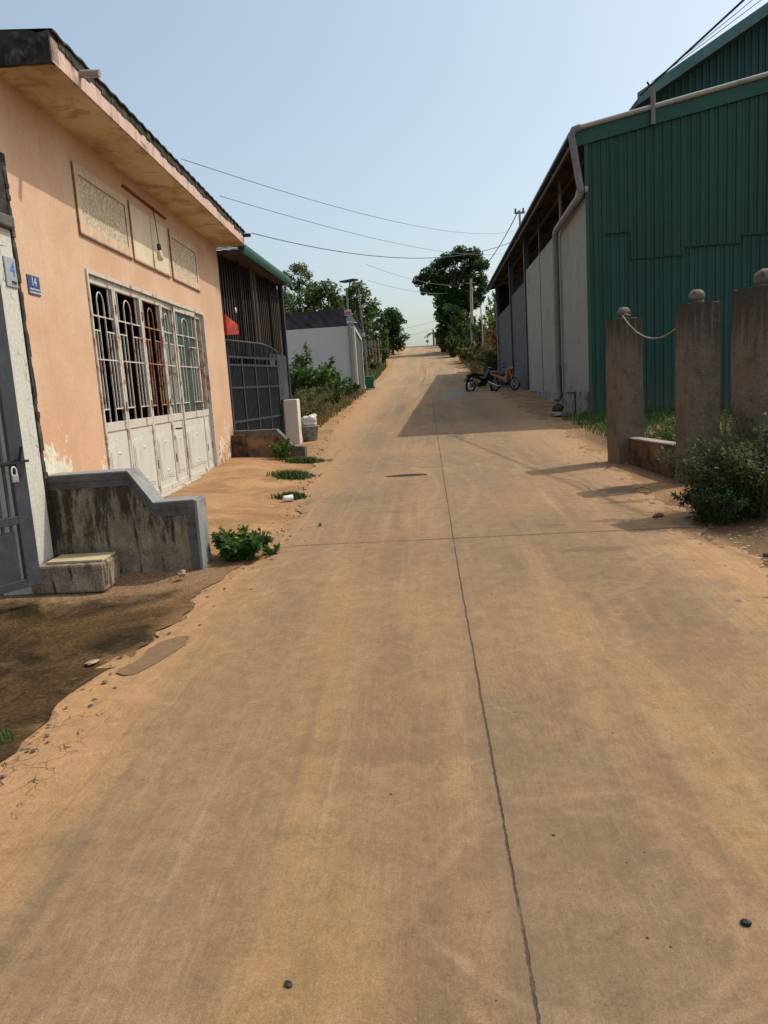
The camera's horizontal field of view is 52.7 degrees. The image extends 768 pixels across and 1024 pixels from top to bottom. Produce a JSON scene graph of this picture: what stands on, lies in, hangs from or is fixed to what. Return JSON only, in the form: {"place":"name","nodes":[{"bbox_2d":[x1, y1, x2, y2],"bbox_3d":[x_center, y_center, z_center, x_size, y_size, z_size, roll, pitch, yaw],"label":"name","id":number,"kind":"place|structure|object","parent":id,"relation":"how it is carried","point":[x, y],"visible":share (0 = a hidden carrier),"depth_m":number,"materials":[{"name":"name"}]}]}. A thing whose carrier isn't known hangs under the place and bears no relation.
{"place":"outdoors","nodes":[
{"label":"outdoors","id":0,"kind":"place"},
{"bbox_2d":[0,557,258,761],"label":"yard","id":1,"kind":"structure","parent":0,"point":[51,645],"depth_m":4.95,"materials":[{"name":"soil"}]},
{"bbox_2d":[0,727,14,744],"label":"grass tuft","id":2,"kind":"object","parent":1,"relation":"on","point":[6,735],"visible":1,"depth_m":3.42,"materials":[{"name":"green plant"}]},
{"bbox_2d":[0,285,41,594],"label":"gate leaf","id":3,"kind":"object","parent":1,"relation":"on","point":[11,580],"visible":1,"depth_m":5.46,"materials":[{"name":"grey metal"}]},
{"bbox_2d":[11,466,18,482],"bbox_3d":[-2.587,-0.263,5.433,0.020,0.115,0.050,2,11,33],"label":"padlock","id":4,"kind":"object","parent":3,"relation":"hanging from","point":[14,478],"visible":1,"depth_m":5.42,"materials":[{"name":"metal"}]},
{"bbox_2d":[0,152,58,594],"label":"boundary wall","id":5,"kind":"structure","parent":1,"relation":"on","point":[26,394],"depth_m":5.92,"materials":[{"name":"white paint"}]},
{"bbox_2d":[2,256,17,287],"bbox_3d":[-2.789,-1.792,5.798,0.014,0.215,0.155,-3,9,4],"label":"address plate","id":6,"kind":"object","parent":5,"relation":"attached to","point":[10,271],"visible":1,"depth_m":5.79,"materials":[{"name":"blue paint"}]},
{"bbox_2d":[32,554,120,594],"bbox_3d":[-2.411,0.488,6.082,0.580,0.225,0.335,-3,9,4],"label":"concrete step","id":7,"kind":"object","parent":1,"relation":"on","point":[101,576],"visible":0.72,"depth_m":5.92,"materials":[{"name":"concrete"}]},
{"bbox_2d":[46,552,115,563],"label":"cream slab","id":8,"kind":"structure","parent":7,"relation":"on","point":[81,558],"depth_m":6.03,"materials":[{"name":"stone"}]},
{"bbox_2d":[85,659,98,664],"bbox_3d":[-1.605,0.825,4.274,0.054,0.018,0.091,1,11,28],"label":"stone","id":9,"kind":"object","parent":1,"relation":"on","point":[90,662],"visible":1,"depth_m":4.26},
{"bbox_2d":[47,468,211,572],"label":"stepped wall","id":10,"kind":"structure","parent":1,"relation":"on","point":[134,519],"depth_m":6.21,"materials":[{"name":"concrete"}]},
{"bbox_2d":[0,425,341,776],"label":"pebbles","id":11,"kind":"object","parent":1,"relation":"on","point":[34,749],"visible":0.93,"depth_m":4.24,"materials":[{"name":"stone"}]},
{"bbox_2d":[178,569,185,576],"bbox_3d":[-1.571,0.477,6.038,0.064,0.062,0.093,-4,9,-1],"label":"stone","id":12,"kind":"object","parent":1,"relation":"on","point":[181,572],"visible":1,"depth_m":6.01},
{"bbox_2d":[306,387,365,426],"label":"verge grass","id":13,"kind":"structure","parent":0,"point":[334,408],"depth_m":25.18,"materials":[{"name":"plant"}]},
{"bbox_2d":[220,196,503,254],"bbox_3d":[3.218,-12.735,36.279,0.015,5.215,45.332,-1,10,17],"label":"power cable","id":14,"kind":"object","parent":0,"point":[335,228],"visible":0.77,"depth_m":20.60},
{"bbox_2d":[364,362,387,384],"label":"verge grass","id":15,"kind":"structure","parent":0,"point":[376,373],"depth_m":49.67,"materials":[{"name":"green plant"}]},
{"bbox_2d":[374,343,381,365],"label":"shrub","id":16,"kind":"object","parent":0,"point":[380,346],"visible":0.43,"depth_m":54.92,"materials":[{"name":"green plant"}]},
{"bbox_2d":[0,345,767,1023],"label":"road","id":17,"kind":"structure","parent":0,"point":[212,821],"depth_m":2.92,"materials":[{"name":"concrete"}]},
{"bbox_2d":[117,636,188,674],"bbox_3d":[-1.277,0.793,4.338,0.189,0.014,0.603,0,10,19],"label":"damp patch","id":18,"kind":"object","parent":17,"relation":"on","point":[156,653],"visible":1,"depth_m":4.32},
{"bbox_2d":[284,980,292,987],"bbox_3d":[-0.238,1.177,1.935,0.018,0.011,0.028,-12,13,-42],"label":"dropping","id":19,"kind":"object","parent":17,"relation":"on","point":[288,983],"visible":1,"depth_m":1.93,"materials":[{"name":"black stone"}]},
{"bbox_2d":[269,490,309,499],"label":"grass tuft","id":20,"kind":"object","parent":17,"relation":"on","point":[296,495],"visible":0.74,"depth_m":9.38,"materials":[{"name":"green plant"}]},
{"bbox_2d":[266,469,321,480],"bbox_3d":[-1.291,-0.537,11.151,0.784,0.198,0.639,-3,9,4],"label":"grass tuft","id":21,"kind":"object","parent":17,"relation":"on","point":[288,474],"visible":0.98,"depth_m":11.06,"materials":[{"name":"green plant"}]},
{"bbox_2d":[279,455,331,463],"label":"grass tuft","id":22,"kind":"object","parent":17,"relation":"on","point":[306,460],"visible":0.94,"depth_m":12.82,"materials":[{"name":"green plant"}]},
{"bbox_2d":[364,376,374,388],"bbox_3d":[-0.670,-6.165,36.987,0.450,0.628,0.507,-3,9,4],"label":"wheelie bin","id":23,"kind":"object","parent":17,"relation":"on","point":[369,380],"visible":0.98,"depth_m":36.75,"materials":[{"name":"green plastic"}]},
{"bbox_2d":[385,474,426,476],"bbox_3d":[0.304,-0.507,10.661,0.588,0.006,0.196,-3,9,4],"label":"pothole slot","id":24,"kind":"object","parent":17,"relation":"on","point":[405,475],"visible":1,"depth_m":10.64,"materials":[{"name":"black"}]},
{"bbox_2d":[442,389,480,398],"bbox_3d":[3.064,-4.688,30.596,1.151,0.251,7.302,-1,10,16],"label":"worn patch","id":25,"kind":"object","parent":17,"relation":"on","point":[454,394],"visible":0.88,"depth_m":29.58,"materials":[{"name":"grey concrete"}]},
{"bbox_2d":[229,457,713,1001],"bbox_3d":[0.827,-0.025,7.894,3.902,0.336,12.834,-3,9,4],"label":"grit","id":26,"kind":"object","parent":17,"relation":"on","point":[391,793],"visible":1,"depth_m":2.77,"materials":[{"name":"black stone"}]},
{"bbox_2d":[464,363,494,390],"bbox_3d":[3.953,-5.415,31.335,1.760,1.125,0.630,-9,15,-31],"label":"motorbike","id":27,"kind":"object","parent":17,"relation":"on","point":[483,381],"visible":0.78,"depth_m":31.18,"materials":[{"name":"metal"}]},
{"bbox_2d":[740,918,751,926],"bbox_3d":[0.950,1.077,2.037,0.029,0.020,0.020,1,10,27],"label":"stone","id":28,"kind":"object","parent":17,"relation":"on","point":[745,922],"visible":1,"depth_m":2.03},
{"bbox_2d":[0,330,767,763],"bbox_3d":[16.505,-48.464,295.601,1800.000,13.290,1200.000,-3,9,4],"label":"ground","id":29,"kind":"structure","parent":0,"point":[240,498],"depth_m":9.36,"materials":[{"name":"soil"}]},
{"bbox_2d":[0,28,250,497],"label":"peach house","id":30,"kind":"structure","parent":29,"relation":"on","point":[125,327],"depth_m":7.83,"materials":[{"name":"paint"}]},
{"bbox_2d":[26,274,40,296],"bbox_3d":[-2.792,-1.807,6.190,0.011,0.150,0.210,-3,9,1],"label":"house number plate","id":31,"kind":"object","parent":30,"relation":"attached to","point":[33,283],"visible":1,"depth_m":6.18,"materials":[{"name":"metal"}]},
{"bbox_2d":[88,275,134,468],"bbox_3d":[-2.750,-1.159,7.858,0.052,2.330,0.723,-3,9,1],"label":"door leaf","id":32,"kind":"structure","parent":30,"relation":"in","point":[118,431],"depth_m":7.96,"materials":[{"name":"white metal"}]},
{"bbox_2d":[112,283,160,494],"bbox_3d":[-2.745,-1.288,8.645,0.052,2.330,0.869,-3,9,1],"label":"door leaf","id":33,"kind":"structure","parent":30,"relation":"in","point":[141,430],"depth_m":8.74,"materials":[{"name":"white metal"}]},
{"bbox_2d":[152,207,162,260],"bbox_3d":[-2.747,-3.374,9.418,0.081,0.641,0.080,-3,9,1],"label":"pendant bulb","id":34,"kind":"object","parent":30,"relation":"hanging from","point":[159,255],"visible":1,"depth_m":9.43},
{"bbox_2d":[139,293,178,493],"bbox_3d":[-2.735,-1.422,9.463,0.052,2.330,0.789,-3,9,1],"label":"door leaf","id":35,"kind":"structure","parent":30,"relation":"in","point":[163,424],"depth_m":9.55,"materials":[{"name":"white metal"}]},
{"bbox_2d":[160,301,189,485],"bbox_3d":[-2.740,-1.533,10.145,0.052,2.330,0.589,-4,9,-1],"label":"door leaf","id":36,"kind":"structure","parent":30,"relation":"in","point":[168,326],"depth_m":10.19,"materials":[{"name":"white metal"}]},
{"bbox_2d":[171,305,209,479],"bbox_3d":[-2.710,-1.669,10.963,0.052,2.330,1.069,-3,9,2],"label":"door leaf","id":37,"kind":"structure","parent":30,"relation":"in","point":[185,332],"depth_m":10.95,"materials":[{"name":"white metal"}]},
{"bbox_2d":[195,314,214,468],"bbox_3d":[-2.724,-1.793,11.730,0.052,2.330,0.483,-4,9,-2],"label":"door leaf","id":38,"kind":"structure","parent":30,"relation":"in","point":[197,318],"depth_m":11.82,"materials":[{"name":"white metal"}]},
{"bbox_2d":[181,158,513,233],"bbox_3d":[3.585,-14.275,37.017,0.017,6.467,47.831,0,10,19],"label":"power cable","id":39,"kind":"object","parent":30,"relation":"attached to","point":[325,203],"visible":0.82,"depth_m":21.41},
{"bbox_2d":[252,231,533,257],"bbox_3d":[1.441,-7.145,19.822,0.015,2.204,15.938,1,11,28],"label":"power cable","id":40,"kind":"object","parent":30,"relation":"attached to","point":[380,256],"visible":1,"depth_m":16.57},
{"bbox_2d":[210,524,273,561],"bbox_3d":[-1.184,0.268,6.506,0.516,0.341,0.492,-6,10,-17],"label":"weed","id":41,"kind":"object","parent":29,"relation":"on","point":[247,546],"visible":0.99,"depth_m":6.41,"materials":[{"name":"green plant"}]},
{"bbox_2d":[216,244,300,435],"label":"porch house","id":42,"kind":"structure","parent":29,"relation":"on","point":[252,282],"depth_m":16.15,"materials":[{"name":"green metal"}]},
{"bbox_2d":[223,315,238,334],"bbox_3d":[-2.651,-3.235,13.442,0.044,0.340,0.311,2,11,33],"label":"red awning flap","id":43,"kind":"object","parent":42,"relation":"attached to","point":[230,327],"visible":1,"depth_m":13.38,"materials":[{"name":"fabric"}]},
{"bbox_2d":[225,339,283,433],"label":"steel gate","id":44,"kind":"structure","parent":42,"relation":"attached to","point":[254,388],"depth_m":14.66,"materials":[{"name":"metal"}]},
{"bbox_2d":[231,429,306,457],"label":"stepped wall","id":45,"kind":"structure","parent":29,"relation":"on","point":[251,443],"depth_m":13.31,"materials":[{"name":"concrete"}]},
{"bbox_2d":[263,542,279,555],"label":"weed","id":46,"kind":"object","parent":29,"relation":"on","point":[268,550],"visible":0.88,"depth_m":6.61,"materials":[{"name":"green plant"}]},
{"bbox_2d":[269,435,294,459],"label":"weed","id":47,"kind":"object","parent":29,"relation":"on","point":[282,450],"visible":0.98,"depth_m":13.09,"materials":[{"name":"green plant"}]},
{"bbox_2d":[283,495,292,501],"bbox_3d":[-1.137,-0.162,9.177,0.110,0.088,0.090,-2,8,-25],"label":"paper cup","id":48,"kind":"object","parent":29,"relation":"on","point":[288,498],"visible":1,"depth_m":9.15,"materials":[{"name":"white paper"}]},
{"bbox_2d":[277,289,305,312],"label":"hill tree","id":49,"kind":"object","parent":29,"relation":"on","point":[289,306],"visible":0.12,"depth_m":53.15,"materials":[{"name":"green plant"}]},
{"bbox_2d":[283,399,301,443],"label":"wall","id":50,"kind":"structure","parent":29,"relation":"on","point":[292,419],"depth_m":16.10,"materials":[{"name":"concrete"}]},
{"bbox_2d":[281,262,323,311],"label":"airy tree","id":51,"kind":"object","parent":29,"relation":"on","point":[299,282],"visible":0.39,"depth_m":55.98,"materials":[{"name":"green plant"}]},
{"bbox_2d":[301,425,318,440],"bbox_3d":[-1.592,-1.690,16.682,0.414,0.332,0.414,-3,9,4],"label":"plastic tub","id":52,"kind":"object","parent":29,"relation":"on","point":[309,433],"visible":0.81,"depth_m":16.54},
{"bbox_2d":[301,413,316,425],"bbox_3d":[-1.611,-1.928,16.641,0.358,0.357,0.336,-3,9,4],"label":"white sack","id":53,"kind":"object","parent":52,"relation":"in","point":[309,420],"visible":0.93,"depth_m":16.52,"materials":[{"name":"plastic"}]},
{"bbox_2d":[294,392,329,420],"bbox_3d":[-2.402,-2.802,21.135,1.855,0.956,2.855,-3,9,5],"label":"roadside bush","id":54,"kind":"object","parent":29,"relation":"on","point":[304,408],"visible":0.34,"depth_m":20.80,"materials":[{"name":"green plant"}]},
{"bbox_2d":[291,384,334,410],"bbox_3d":[-2.399,-3.462,24.175,2.092,1.035,2.918,-1,10,14],"label":"roadside bush","id":55,"kind":"object","parent":29,"relation":"on","point":[312,394],"visible":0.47,"depth_m":23.75,"materials":[{"name":"green plant"}]},
{"bbox_2d":[289,342,349,403],"bbox_3d":[-2.791,-4.729,27.249,3.169,2.403,2.074,-2,9,7],"label":"roadside bush","id":56,"kind":"object","parent":29,"relation":"on","point":[303,375],"visible":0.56,"depth_m":26.92,"materials":[{"name":"green plant"}]},
{"bbox_2d":[295,278,345,311],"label":"hill tree","id":57,"kind":"object","parent":29,"relation":"on","point":[319,294],"visible":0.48,"depth_m":52.15,"materials":[{"name":"green plant"}]},
{"bbox_2d":[279,309,364,389],"bbox_3d":[-4.939,-7.677,39.019,7.951,3.916,6.160,-3,9,4],"label":"walled compound","id":58,"kind":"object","parent":29,"relation":"on","point":[324,335],"visible":0.41,"depth_m":35.83,"materials":[{"name":"white paint"}]},
{"bbox_2d":[323,375,345,404],"bbox_3d":[-1.842,-4.421,28.283,1.135,1.160,2.581,-3,9,7],"label":"roadside bush","id":59,"kind":"object","parent":29,"relation":"on","point":[338,396],"visible":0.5,"depth_m":27.98,"materials":[{"name":"green plant"}]},
{"bbox_2d":[339,279,362,384],"bbox_3d":[-1.333,-7.971,35.520,1.055,5.166,0.600,-3,9,4],"label":"solar street lamp","id":60,"kind":"object","parent":29,"relation":"on","point":[349,281],"visible":0.96,"depth_m":35.35,"materials":[{"name":"metal"}]},
{"bbox_2d":[346,317,356,323],"bbox_3d":[-1.475,-8.699,35.226,0.472,0.260,0.136,-3,9,4],"label":"meter box","id":61,"kind":"object","parent":60,"relation":"attached to","point":[349,320],"visible":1,"depth_m":35.17,"materials":[{"name":"white plastic"}]},
{"bbox_2d":[341,377,360,397],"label":"roadside bush","id":62,"kind":"object","parent":29,"relation":"on","point":[351,389],"visible":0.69,"depth_m":31.97,"materials":[{"name":"green plant"}]},
{"bbox_2d":[353,288,367,375],"bbox_3d":[-1.170,-8.758,39.195,0.555,4.953,0.155,-3,9,4],"label":"utility pole","id":63,"kind":"object","parent":29,"relation":"on","point":[363,334],"visible":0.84,"depth_m":39.10,"materials":[{"name":"grey concrete"}]},
{"bbox_2d":[340,280,381,346],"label":"hill tree","id":64,"kind":"object","parent":29,"relation":"on","point":[354,302],"visible":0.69,"depth_m":54.13,"materials":[{"name":"green plant"}]},
{"bbox_2d":[363,353,374,363],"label":"hillside bush","id":65,"kind":"object","parent":29,"relation":"on","point":[370,358],"visible":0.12,"depth_m":48.23,"materials":[{"name":"green plant"}]},
{"bbox_2d":[362,338,377,356],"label":"hillside bush","id":66,"kind":"object","parent":29,"relation":"on","point":[370,347],"visible":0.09,"depth_m":56.63,"materials":[{"name":"green plant"}]},
{"bbox_2d":[362,340,379,362],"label":"fence","id":67,"kind":"object","parent":29,"relation":"on","point":[372,344],"visible":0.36,"depth_m":51.05,"materials":[{"name":"paint"}]},
{"bbox_2d":[369,359,380,369],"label":"hillside bush","id":68,"kind":"object","parent":29,"relation":"on","point":[375,365],"visible":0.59,"depth_m":51.83,"materials":[{"name":"green plant"}]},
{"bbox_2d":[362,304,389,358],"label":"hill tree","id":69,"kind":"object","parent":29,"relation":"on","point":[375,326],"visible":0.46,"depth_m":60.50,"materials":[{"name":"green plant"}]},
{"bbox_2d":[381,349,389,362],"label":"hillside bush","id":70,"kind":"object","parent":29,"relation":"on","point":[385,356],"visible":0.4,"depth_m":60.62,"materials":[{"name":"green plant"}]},
{"bbox_2d":[377,307,409,354],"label":"hill tree","id":71,"kind":"object","parent":29,"relation":"on","point":[394,315],"visible":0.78,"depth_m":73.65,"materials":[{"name":"green plant"}]},
{"bbox_2d":[436,336,447,351],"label":"hillside bush","id":72,"kind":"object","parent":29,"relation":"on","point":[440,345],"visible":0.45,"depth_m":73.08,"materials":[{"name":"green plant"}]},
{"bbox_2d":[412,245,489,336],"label":"tall tree","id":73,"kind":"object","parent":29,"relation":"on","point":[455,277],"visible":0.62,"depth_m":70.49,"materials":[{"name":"green plant"}]},
{"bbox_2d":[435,302,468,341],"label":"tall tree","id":74,"kind":"object","parent":29,"relation":"on","point":[449,308],"visible":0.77,"depth_m":69.05,"materials":[{"name":"green plant"}]},
{"bbox_2d":[443,333,462,356],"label":"hillside bush","id":75,"kind":"object","parent":29,"relation":"on","point":[452,343],"visible":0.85,"depth_m":64.03,"materials":[{"name":"green plant"}]},
{"bbox_2d":[447,311,478,343],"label":"hillside bush","id":76,"kind":"object","parent":29,"relation":"on","point":[464,330],"visible":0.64,"depth_m":67.49,"materials":[{"name":"green plant"}]},
{"bbox_2d":[453,337,473,362],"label":"hillside bush","id":77,"kind":"object","parent":29,"relation":"on","point":[458,351],"visible":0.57,"depth_m":55.38,"materials":[{"name":"green plant"}]},
{"bbox_2d":[466,278,475,343],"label":"concrete pole","id":78,"kind":"object","parent":29,"relation":"on","point":[471,308],"visible":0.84,"depth_m":57.92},
{"bbox_2d":[462,342,488,363],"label":"hillside bush","id":79,"kind":"object","parent":29,"relation":"on","point":[471,354],"visible":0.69,"depth_m":50.41,"materials":[{"name":"green plant"}]},
{"bbox_2d":[467,316,487,347],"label":"hillside bush","id":80,"kind":"object","parent":29,"relation":"on","point":[476,329],"visible":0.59,"depth_m":57.77,"materials":[{"name":"green plant"}]},
{"bbox_2d":[461,341,497,378],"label":"bank grass","id":81,"kind":"structure","parent":29,"relation":"on","point":[472,367],"depth_m":48.45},
{"bbox_2d":[480,305,482,346],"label":"bare stem","id":82,"kind":"object","parent":29,"relation":"on","point":[482,325],"visible":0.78,"depth_m":56.20,"materials":[{"name":"wood"}]},
{"bbox_2d":[475,349,497,369],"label":"hillside bush","id":83,"kind":"object","parent":29,"relation":"on","point":[490,359],"visible":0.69,"depth_m":44.61,"materials":[{"name":"green plant"}]},
{"bbox_2d":[482,291,496,343],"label":"hillside bush","id":84,"kind":"object","parent":29,"relation":"on","point":[491,319],"visible":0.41,"depth_m":53.00,"materials":[{"name":"green plant"}]},
{"bbox_2d":[485,329,496,353],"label":"hillside bush","id":85,"kind":"object","parent":29,"relation":"on","point":[493,340],"visible":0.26,"depth_m":47.69,"materials":[{"name":"green plant"}]},
{"bbox_2d":[488,361,520,390],"bbox_3d":[4.724,-5.319,30.497,0.630,1.125,1.760,-15,14,-30],"label":"motorbike","id":86,"kind":"object","parent":29,"relation":"on","point":[508,378],"visible":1,"depth_m":30.39,"materials":[{"name":"metal"}]},
{"bbox_2d":[552,403,563,410],"bbox_3d":[4.465,-2.674,19.915,0.305,0.226,0.200,-1,10,19],"label":"stone","id":87,"kind":"object","parent":29,"relation":"on","point":[558,407],"visible":0.98,"depth_m":19.85,"materials":[{"name":"brown stone"}]},
{"bbox_2d":[550,411,572,416],"bbox_3d":[4.218,-2.329,18.461,0.520,0.130,0.406,-6,10,-17],"label":"stone","id":88,"kind":"object","parent":29,"relation":"on","point":[557,414],"visible":0.71,"depth_m":18.32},
{"bbox_2d":[605,307,643,463],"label":"concrete pillar","id":89,"kind":"structure","parent":29,"relation":"on","point":[624,379],"depth_m":10.36,"materials":[{"name":"concrete"}]},
{"bbox_2d":[622,314,674,338],"bbox_3d":[3.247,-2.299,9.482,0.139,0.381,1.580,-4,9,-3],"label":"rope","id":90,"kind":"object","parent":89,"relation":"hanging from","point":[643,335],"visible":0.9,"depth_m":9.66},
{"bbox_2d":[485,72,767,415],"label":"warehouse","id":91,"kind":"structure","parent":29,"relation":"on","point":[653,214],"depth_m":17.27,"materials":[{"name":"green metal"}]},
{"bbox_2d":[514,208,524,268],"bbox_3d":[6.875,-10.875,38.619,0.510,8.120,0.178,-3,9,4],"label":"insulator pole","id":92,"kind":"object","parent":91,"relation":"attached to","point":[519,212],"visible":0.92,"depth_m":37.97,"materials":[{"name":"concrete"}]},
{"bbox_2d":[470,210,518,278],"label":"power cable","id":93,"kind":"object","parent":92,"relation":"attached to","point":[499,245],"visible":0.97,"depth_m":43.99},
{"bbox_2d":[639,0,744,95],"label":"power cable","id":94,"kind":"object","parent":91,"relation":"attached to","point":[698,41],"visible":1,"depth_m":14.67,"materials":[{"name":"rubber"}]},
{"bbox_2d":[629,2,767,110],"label":"tall hall","id":95,"kind":"structure","parent":91,"relation":"on","point":[738,50],"depth_m":22.50,"materials":[{"name":"green metal"}]},
{"bbox_2d":[652,0,751,81],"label":"power cable","id":96,"kind":"object","parent":91,"relation":"attached to","point":[713,31],"visible":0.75,"depth_m":14.33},
{"bbox_2d":[655,0,760,79],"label":"power cable","id":97,"kind":"object","parent":91,"relation":"attached to","point":[716,33],"visible":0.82,"depth_m":14.50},
{"bbox_2d":[522,413,767,600],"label":"pebbles","id":98,"kind":"object","parent":29,"relation":"on","point":[765,559],"visible":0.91,"depth_m":7.94,"materials":[{"name":"beige stone"}]},
{"bbox_2d":[628,437,675,477],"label":"kerb wall","id":99,"kind":"structure","parent":29,"relation":"on","point":[642,450],"depth_m":9.74,"materials":[{"name":"brown concrete"}]},
{"bbox_2d":[649,429,675,441],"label":"garden shrub","id":100,"kind":"object","parent":29,"relation":"on","point":[672,435],"visible":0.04,"depth_m":10.23,"materials":[{"name":"green plant"}]},
{"bbox_2d":[644,418,720,440],"bbox_3d":[4.577,-1.280,11.888,1.153,0.587,0.898,-4,9,-2],"label":"garden shrub","id":101,"kind":"object","parent":29,"relation":"on","point":[662,433],"visible":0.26,"depth_m":11.88,"materials":[{"name":"green plant"}]},
{"bbox_2d":[675,289,720,482],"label":"concrete pillar","id":102,"kind":"structure","parent":29,"relation":"on","point":[698,349],"depth_m":8.54,"materials":[{"name":"concrete"}]},
{"bbox_2d":[654,401,767,522],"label":"roadside bush","id":103,"kind":"object","parent":29,"relation":"on","point":[747,465],"visible":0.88,"depth_m":6.71,"materials":[{"name":"green plant"}]},
{"bbox_2d":[697,409,730,475],"bbox_3d":[3.637,-0.644,8.071,0.668,0.881,0.665,3,11,35],"label":"roadside bush","id":104,"kind":"object","parent":29,"relation":"on","point":[725,424],"visible":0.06,"depth_m":8.03,"materials":[{"name":"green plant"}]},
{"bbox_2d":[669,479,767,525],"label":"roadside bush","id":105,"kind":"object","parent":29,"relation":"on","point":[709,509],"visible":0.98,"depth_m":6.58,"materials":[{"name":"green plant"}]},
{"bbox_2d":[730,268,767,478],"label":"concrete pillar","id":106,"kind":"structure","parent":29,"relation":"on","point":[749,362],"depth_m":6.93,"materials":[{"name":"concrete"}]},
{"bbox_2d":[0,0,767,346],"label":"sky","id":107,"kind":"structure","parent":0,"point":[447,115],"materials":[{"name":"blue"}]},
{"bbox_2d":[561,403,730,449],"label":"grass","id":108,"kind":"structure","parent":0,"point":[591,420],"depth_m":15.65,"materials":[{"name":"green plant"}]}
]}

